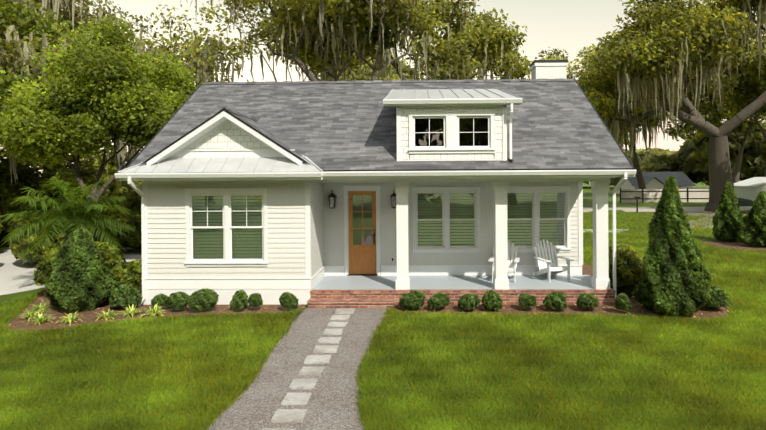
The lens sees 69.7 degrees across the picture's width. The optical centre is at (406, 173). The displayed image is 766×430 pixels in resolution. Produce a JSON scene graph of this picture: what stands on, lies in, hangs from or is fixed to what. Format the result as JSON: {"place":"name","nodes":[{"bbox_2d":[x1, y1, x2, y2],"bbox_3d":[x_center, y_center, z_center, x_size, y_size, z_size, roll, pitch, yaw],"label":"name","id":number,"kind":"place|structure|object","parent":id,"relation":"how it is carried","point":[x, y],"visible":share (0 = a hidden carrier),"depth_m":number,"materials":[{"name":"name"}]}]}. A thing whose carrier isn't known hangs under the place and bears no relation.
{"place":"outdoors","nodes":[
{"label":"outdoors","id":0,"kind":"place"},
{"bbox_2d":[204,308,393,429],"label":"gravel path","id":1,"kind":"structure","parent":0,"point":[261,404],"depth_m":8.87,"materials":[{"name":"grey gravel"}]},
{"bbox_2d":[202,310,389,429],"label":"path edging","id":2,"kind":"object","parent":1,"relation":"on","point":[265,356],"visible":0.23,"depth_m":9.17,"materials":[{"name":"brown metal"}]},
{"bbox_2d":[262,308,354,429],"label":"stepping stones","id":3,"kind":"object","parent":1,"relation":"on","point":[289,415],"visible":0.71,"depth_m":9.12,"materials":[{"name":"grey stone"}]},
{"bbox_2d":[0,180,765,429],"bbox_3d":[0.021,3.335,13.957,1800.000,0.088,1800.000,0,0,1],"label":"ground","id":4,"kind":"structure","parent":0,"point":[587,197],"depth_m":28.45,"materials":[{"name":"green plant"}]},
{"bbox_2d":[0,0,78,90],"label":"tree","id":5,"kind":"object","parent":4,"relation":"on","point":[13,10],"visible":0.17,"depth_m":25.25,"materials":[{"name":"green plant"}]},
{"bbox_2d":[0,150,79,245],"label":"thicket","id":6,"kind":"object","parent":4,"relation":"on","point":[31,176],"visible":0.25,"depth_m":25.96,"materials":[{"name":"green plant"}]},
{"bbox_2d":[0,30,102,168],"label":"tree","id":7,"kind":"object","parent":4,"relation":"on","point":[6,84],"visible":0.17,"depth_m":21.75,"materials":[{"name":"green plant"}]},
{"bbox_2d":[13,175,94,223],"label":"undergrowth","id":8,"kind":"object","parent":4,"relation":"on","point":[74,184],"visible":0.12,"depth_m":26.00,"materials":[{"name":"green plant"}]},
{"bbox_2d":[8,211,107,261],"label":"undergrowth","id":9,"kind":"object","parent":4,"relation":"on","point":[17,248],"visible":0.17,"depth_m":19.64,"materials":[{"name":"green plant"}]},
{"bbox_2d":[0,245,141,294],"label":"concrete driveway","id":10,"kind":"structure","parent":4,"relation":"on","point":[15,276],"depth_m":19.06,"materials":[{"name":"white concrete"}]},
{"bbox_2d":[47,195,129,219],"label":"undergrowth","id":11,"kind":"object","parent":4,"relation":"on","point":[119,204],"visible":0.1,"depth_m":23.99,"materials":[{"name":"green plant"}]},
{"bbox_2d":[42,145,141,183],"bbox_3d":[-18.853,1.058,35.818,8.724,6.050,8.617,0,0,32],"label":"thicket","id":12,"kind":"object","parent":4,"relation":"on","point":[90,167],"visible":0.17,"depth_m":34.00,"materials":[{"name":"green plant"}]},
{"bbox_2d":[0,16,202,241],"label":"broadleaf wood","id":13,"kind":"object","parent":4,"relation":"on","point":[104,87],"visible":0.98,"depth_m":17.43,"materials":[{"name":"green plant"}]},
{"bbox_2d":[71,179,141,214],"bbox_3d":[-14.762,2.088,28.237,7.418,3.617,7.271,0,0,1],"label":"thicket","id":14,"kind":"object","parent":4,"relation":"on","point":[116,188],"visible":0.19,"depth_m":25.45,"materials":[{"name":"green plant"}]},
{"bbox_2d":[101,212,141,249],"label":"undergrowth","id":15,"kind":"object","parent":4,"relation":"on","point":[131,239],"visible":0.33,"depth_m":22.89,"materials":[{"name":"green plant"}]},
{"bbox_2d":[0,0,255,184],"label":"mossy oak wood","id":16,"kind":"object","parent":4,"relation":"on","point":[204,59],"visible":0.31,"depth_m":29.39,"materials":[{"name":"green plant"}]},
{"bbox_2d":[195,0,319,81],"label":"tree","id":17,"kind":"object","parent":4,"relation":"on","point":[225,13],"visible":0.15,"depth_m":44.56,"materials":[{"name":"green plant"}]},
{"bbox_2d":[180,0,486,81],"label":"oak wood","id":18,"kind":"object","parent":4,"relation":"on","point":[304,19],"visible":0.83,"depth_m":32.72,"materials":[{"name":"green plant"}]},
{"bbox_2d":[143,181,578,304],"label":"house walls","id":19,"kind":"structure","parent":4,"relation":"on","point":[166,236],"depth_m":14.09,"materials":[{"name":"white wood"}]},
{"bbox_2d":[328,190,335,208],"bbox_3d":[-2.159,0.764,15.940,0.210,0.540,0.275,0,0,1],"label":"wall lantern","id":20,"kind":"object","parent":19,"relation":"attached to","point":[332,198],"depth_m":15.83,"materials":[{"name":"brown metal"}]},
{"bbox_2d":[142,180,582,289],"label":"house trim","id":21,"kind":"structure","parent":19,"relation":"attached to","point":[361,259],"depth_m":15.92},
{"bbox_2d":[192,193,564,258],"bbox_3d":[-0.583,1.369,15.569,10.250,1.638,1.536,0,0,-13],"label":"window glass","id":22,"kind":"object","parent":21,"relation":"in","point":[366,209],"visible":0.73,"depth_m":15.98,"materials":[{"name":"glass"}]},
{"bbox_2d":[115,60,636,305],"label":"roof","id":23,"kind":"structure","parent":19,"relation":"on","point":[295,130],"depth_m":14.61,"materials":[{"name":"grey"}]},
{"bbox_2d":[383,88,521,161],"bbox_3d":[1.171,-1.498,15.655,3.420,2.497,4.310,0,0,1],"label":"dormer","id":24,"kind":"object","parent":23,"relation":"on","point":[451,107],"depth_m":13.81,"materials":[{"name":"white wood"}]},
{"bbox_2d":[391,192,395,208],"bbox_3d":[-0.370,0.753,15.898,0.210,0.540,0.275,0,0,1],"label":"wall lantern","id":25,"kind":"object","parent":19,"relation":"attached to","point":[393,199],"depth_m":15.79,"materials":[{"name":"brown metal"}]},
{"bbox_2d":[307,177,615,307],"bbox_3d":[1.390,1.678,14.750,7.720,3.300,2.490,0,0,1],"label":"porch","id":26,"kind":"object","parent":19,"relation":"attached to","point":[343,291],"visible":0.92,"depth_m":14.01,"materials":[{"name":"paint"}]},
{"bbox_2d":[488,241,519,282],"bbox_3d":[2.731,2.443,15.356,0.820,1.046,0.987,0,0,13],"label":"adirondack chair","id":27,"kind":"object","parent":26,"relation":"on","point":[511,267],"visible":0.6,"depth_m":15.51,"materials":[{"name":"white wood"}]},
{"bbox_2d":[533,240,573,281],"bbox_3d":[4.042,2.435,15.384,0.820,1.046,0.987,0,0,-15],"label":"adirondack chair","id":28,"kind":"object","parent":26,"relation":"on","point":[551,265],"visible":1,"depth_m":15.58,"materials":[{"name":"white wood"}]},
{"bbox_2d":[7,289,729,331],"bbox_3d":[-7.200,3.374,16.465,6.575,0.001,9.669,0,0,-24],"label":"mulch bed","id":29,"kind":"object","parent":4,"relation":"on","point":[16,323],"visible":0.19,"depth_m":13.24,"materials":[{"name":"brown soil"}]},
{"bbox_2d":[14,309,43,320],"bbox_3d":[-8.759,3.284,12.802,0.650,0.254,0.657,0,0,1],"label":"liriope","id":30,"kind":"object","parent":29,"relation":"on","point":[28,314],"visible":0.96,"depth_m":12.77,"materials":[{"name":"green plant"}]},
{"bbox_2d":[24,301,53,313],"bbox_3d":[-8.946,3.283,13.467,0.705,0.277,0.723,0,0,1],"label":"liriope","id":31,"kind":"object","parent":29,"relation":"on","point":[41,308],"visible":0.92,"depth_m":13.41,"materials":[{"name":"green plant"}]},
{"bbox_2d":[24,312,54,324],"bbox_3d":[-8.227,3.272,12.405,0.700,0.312,0.715,0,0,37],"label":"liriope","id":32,"kind":"object","parent":29,"relation":"on","point":[40,319],"visible":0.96,"depth_m":12.38,"materials":[{"name":"green plant"}]},
{"bbox_2d":[0,172,141,265],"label":"pygmy date palm","id":33,"kind":"object","parent":29,"relation":"on","point":[66,226],"visible":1,"depth_m":16.27,"materials":[{"name":"green plant"}]},
{"bbox_2d":[60,313,83,324],"bbox_3d":[-7.585,3.265,12.369,0.627,0.249,0.772,0,0,-15],"label":"liriope","id":34,"kind":"object","parent":29,"relation":"on","point":[70,319],"visible":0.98,"depth_m":12.40,"materials":[{"name":"green plant"}]},
{"bbox_2d":[33,241,126,285],"bbox_3d":[-9.089,2.610,15.444,2.312,1.421,1.787,0,0,1],"label":"shrub","id":35,"kind":"object","parent":29,"relation":"on","point":[111,257],"visible":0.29,"depth_m":15.05,"materials":[{"name":"green plant"}]},
{"bbox_2d":[45,227,118,312],"bbox_3d":[-8.138,2.368,13.718,1.693,2.046,1.594,0,0,1],"label":"conical shrub","id":36,"kind":"object","parent":29,"relation":"on","point":[79,280],"visible":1,"depth_m":13.42,"materials":[{"name":"green plant"}]},
{"bbox_2d":[91,309,121,320],"bbox_3d":[-6.961,3.285,12.749,0.753,0.287,0.735,0,0,1],"label":"liriope","id":37,"kind":"object","parent":29,"relation":"on","point":[107,315],"visible":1,"depth_m":12.73,"materials":[{"name":"green plant"}]},
{"bbox_2d":[109,259,141,293],"bbox_3d":[-7.135,2.786,14.392,1.262,1.050,1.191,0,0,1],"label":"shrub","id":38,"kind":"object","parent":29,"relation":"on","point":[129,273],"visible":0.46,"depth_m":14.03,"materials":[{"name":"green plant"}]},
{"bbox_2d":[109,284,142,307],"bbox_3d":[-6.980,3.049,13.654,0.744,0.572,0.641,0,0,-43],"label":"shrub","id":39,"kind":"object","parent":29,"relation":"on","point":[124,295],"visible":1,"depth_m":13.48,"materials":[{"name":"green plant"}]},
{"bbox_2d":[119,305,142,317],"bbox_3d":[-6.582,3.292,13.022,0.830,0.299,0.687,0,0,1],"label":"liriope","id":40,"kind":"object","parent":29,"relation":"on","point":[132,311],"visible":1,"depth_m":13.05,"materials":[{"name":"green plant"}]},
{"bbox_2d":[138,303,166,316],"bbox_3d":[-6.037,3.287,13.087,0.698,0.342,0.724,0,0,-21],"label":"liriope","id":41,"kind":"object","parent":29,"relation":"on","point":[154,311],"visible":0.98,"depth_m":13.05,"materials":[{"name":"green plant"}]},
{"bbox_2d":[151,294,167,305],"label":"boxwood","id":42,"kind":"object","parent":29,"relation":"on","point":[159,299],"visible":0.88,"depth_m":13.40,"materials":[{"name":"green plant"}]},
{"bbox_2d":[164,291,188,309],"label":"boxwood","id":43,"kind":"object","parent":29,"relation":"on","point":[176,301],"visible":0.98,"depth_m":13.26,"materials":[{"name":"green plant"}]},
{"bbox_2d":[187,288,218,311],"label":"boxwood","id":44,"kind":"object","parent":29,"relation":"on","point":[206,298],"visible":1,"depth_m":13.23,"materials":[{"name":"green plant"}]},
{"bbox_2d":[230,289,248,309],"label":"boxwood","id":45,"kind":"object","parent":29,"relation":"on","point":[239,300],"visible":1,"depth_m":13.30,"materials":[{"name":"green plant"}]},
{"bbox_2d":[248,293,262,306],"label":"boxwood","id":46,"kind":"object","parent":29,"relation":"on","point":[255,300],"visible":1,"depth_m":13.33,"materials":[{"name":"green plant"}]},
{"bbox_2d":[279,292,298,309],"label":"boxwood","id":47,"kind":"object","parent":29,"relation":"on","point":[288,300],"visible":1,"depth_m":13.26,"materials":[{"name":"green plant"}]},
{"bbox_2d":[305,33,477,80],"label":"tree","id":48,"kind":"object","parent":4,"relation":"on","point":[357,72],"visible":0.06,"depth_m":58.65,"materials":[{"name":"green plant"}]},
{"bbox_2d":[280,0,536,80],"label":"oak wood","id":49,"kind":"object","parent":4,"relation":"on","point":[497,52],"visible":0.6,"depth_m":37.42,"materials":[{"name":"green plant"}]},
{"bbox_2d":[394,264,729,319],"bbox_3d":[4.918,3.300,14.670,6.397,0.001,9.420,0,0,45],"label":"mulch bed","id":50,"kind":"object","parent":4,"relation":"on","point":[587,269],"visible":0.25,"depth_m":13.28,"materials":[{"name":"brown soil"}]},
{"bbox_2d":[398,290,425,310],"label":"boxwood","id":51,"kind":"object","parent":50,"relation":"on","point":[413,300],"visible":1,"depth_m":13.23,"materials":[{"name":"green plant"}]},
{"bbox_2d":[427,291,449,308],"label":"boxwood","id":52,"kind":"object","parent":50,"relation":"on","point":[439,299],"visible":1,"depth_m":13.18,"materials":[{"name":"green plant"}]},
{"bbox_2d":[458,294,480,309],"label":"boxwood","id":53,"kind":"object","parent":50,"relation":"on","point":[468,301],"visible":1,"depth_m":13.08,"materials":[{"name":"green plant"}]},
{"bbox_2d":[481,289,502,309],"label":"boxwood","id":54,"kind":"object","parent":50,"relation":"on","point":[491,298],"visible":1,"depth_m":13.11,"materials":[{"name":"green plant"}]},
{"bbox_2d":[518,293,536,308],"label":"boxwood","id":55,"kind":"object","parent":50,"relation":"on","point":[526,301],"visible":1,"depth_m":13.15,"materials":[{"name":"green plant"}]},
{"bbox_2d":[543,291,566,309],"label":"boxwood","id":56,"kind":"object","parent":50,"relation":"on","point":[556,300],"visible":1,"depth_m":13.04,"materials":[{"name":"green plant"}]},
{"bbox_2d":[576,293,598,308],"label":"boxwood","id":57,"kind":"object","parent":50,"relation":"on","point":[585,300],"visible":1,"depth_m":13.04,"materials":[{"name":"green plant"}]},
{"bbox_2d":[614,293,631,310],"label":"boxwood","id":58,"kind":"object","parent":50,"relation":"on","point":[622,301],"visible":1,"depth_m":12.81,"materials":[{"name":"green plant"}]},
{"bbox_2d":[608,242,640,266],"bbox_3d":[6.062,2.629,15.794,1.277,1.274,1.442,0,0,1],"label":"shrub","id":59,"kind":"object","parent":50,"relation":"on","point":[620,245],"visible":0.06,"depth_m":15.83,"materials":[{"name":"green plant"}]},
{"bbox_2d":[608,246,643,296],"bbox_3d":[5.757,2.670,14.686,1.248,1.487,1.344,0,0,1],"label":"shrub","id":60,"kind":"object","parent":50,"relation":"on","point":[628,270],"visible":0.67,"depth_m":14.30,"materials":[{"name":"green plant"}]},
{"bbox_2d":[632,176,711,317],"bbox_3d":[6.284,1.678,13.005,1.730,3.261,1.798,0,0,1],"label":"conical evergreen","id":61,"kind":"object","parent":50,"relation":"on","point":[673,281],"visible":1,"depth_m":12.60,"materials":[{"name":"green plant"}]},
{"bbox_2d":[703,285,729,308],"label":"shrub","id":62,"kind":"object","parent":50,"relation":"on","point":[719,298],"visible":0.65,"depth_m":12.97,"materials":[{"name":"green plant"}]},
{"bbox_2d":[538,25,710,188],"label":"tree","id":63,"kind":"object","parent":4,"relation":"on","point":[689,130],"visible":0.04,"depth_m":69.67,"materials":[{"name":"green plant"}]},
{"bbox_2d":[635,196,639,212],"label":"mailbox","id":64,"kind":"object","parent":4,"relation":"on","point":[637,197],"visible":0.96,"depth_m":44.53,"materials":[{"name":"brown metal"}]},
{"bbox_2d":[613,172,695,193],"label":"neighbour house","id":65,"kind":"structure","parent":4,"relation":"on","point":[654,180],"depth_m":78.38,"materials":[{"name":"grey"}]},
{"bbox_2d":[609,148,708,185],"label":"tree line","id":66,"kind":"object","parent":4,"relation":"on","point":[661,160],"visible":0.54,"depth_m":100.15,"materials":[{"name":"green plant"}]},
{"bbox_2d":[620,187,708,202],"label":"fence","id":67,"kind":"object","parent":4,"relation":"on","point":[686,195],"visible":0.62,"depth_m":59.34,"materials":[{"name":"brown wood"}]},
{"bbox_2d":[574,0,765,211],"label":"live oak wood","id":68,"kind":"object","parent":4,"relation":"on","point":[661,54],"visible":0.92,"depth_m":42.54,"materials":[{"name":"green plant"}]},
{"bbox_2d":[676,119,765,180],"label":"tree line","id":69,"kind":"object","parent":4,"relation":"on","point":[692,155],"visible":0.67,"depth_m":87.79,"materials":[{"name":"green plant"}]},
{"bbox_2d":[685,72,765,185],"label":"tree","id":70,"kind":"object","parent":4,"relation":"on","point":[711,114],"visible":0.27,"depth_m":82.29,"materials":[{"name":"brown plant"}]},
{"bbox_2d":[690,16,765,176],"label":"tree","id":71,"kind":"object","parent":4,"relation":"on","point":[749,89],"visible":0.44,"depth_m":64.74,"materials":[{"name":"green plant"}]},
{"bbox_2d":[702,241,765,250],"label":"mulch bed","id":72,"kind":"object","parent":4,"relation":"on","point":[738,245],"visible":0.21,"depth_m":24.60,"materials":[{"name":"brown soil"}]},
{"bbox_2d":[712,181,743,242],"bbox_3d":[15.306,1.819,26.140,1.762,2.907,1.600,0,0,1],"label":"arborvitae","id":73,"kind":"object","parent":72,"relation":"on","point":[727,222],"visible":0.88,"depth_m":25.78,"materials":[{"name":"green plant"}]},
{"bbox_2d":[736,191,765,247],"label":"arborvitae","id":74,"kind":"object","parent":72,"relation":"on","point":[752,232],"visible":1,"depth_m":24.00,"materials":[{"name":"green plant"}]},
{"bbox_2d":[737,198,752,205],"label":"soil heap","id":75,"kind":"object","parent":4,"relation":"on","point":[744,202],"visible":0.25,"depth_m":52.54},
{"bbox_2d":[1,0,765,172],"label":"sky","id":76,"kind":"structure","parent":0,"point":[571,26],"materials":[{"name":"white"}]},
{"bbox_2d":[583,206,751,211],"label":"road","id":77,"kind":"structure","parent":0,"point":[652,209],"depth_m":48.73,"materials":[{"name":"grey asphalt"}]},
{"bbox_2d":[648,212,743,227],"bbox_3d":[20.439,3.205,39.441,6.472,0.001,19.696,0,0,43],"label":"gravel patch","id":78,"kind":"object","parent":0,"point":[709,215],"visible":0.08,"depth_m":39.31,"materials":[{"name":"grey gravel"}]},
{"bbox_2d":[734,177,765,200],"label":"garden shed","id":79,"kind":"structure","parent":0,"point":[751,188],"depth_m":55.90,"materials":[{"name":"white"}]}
]}

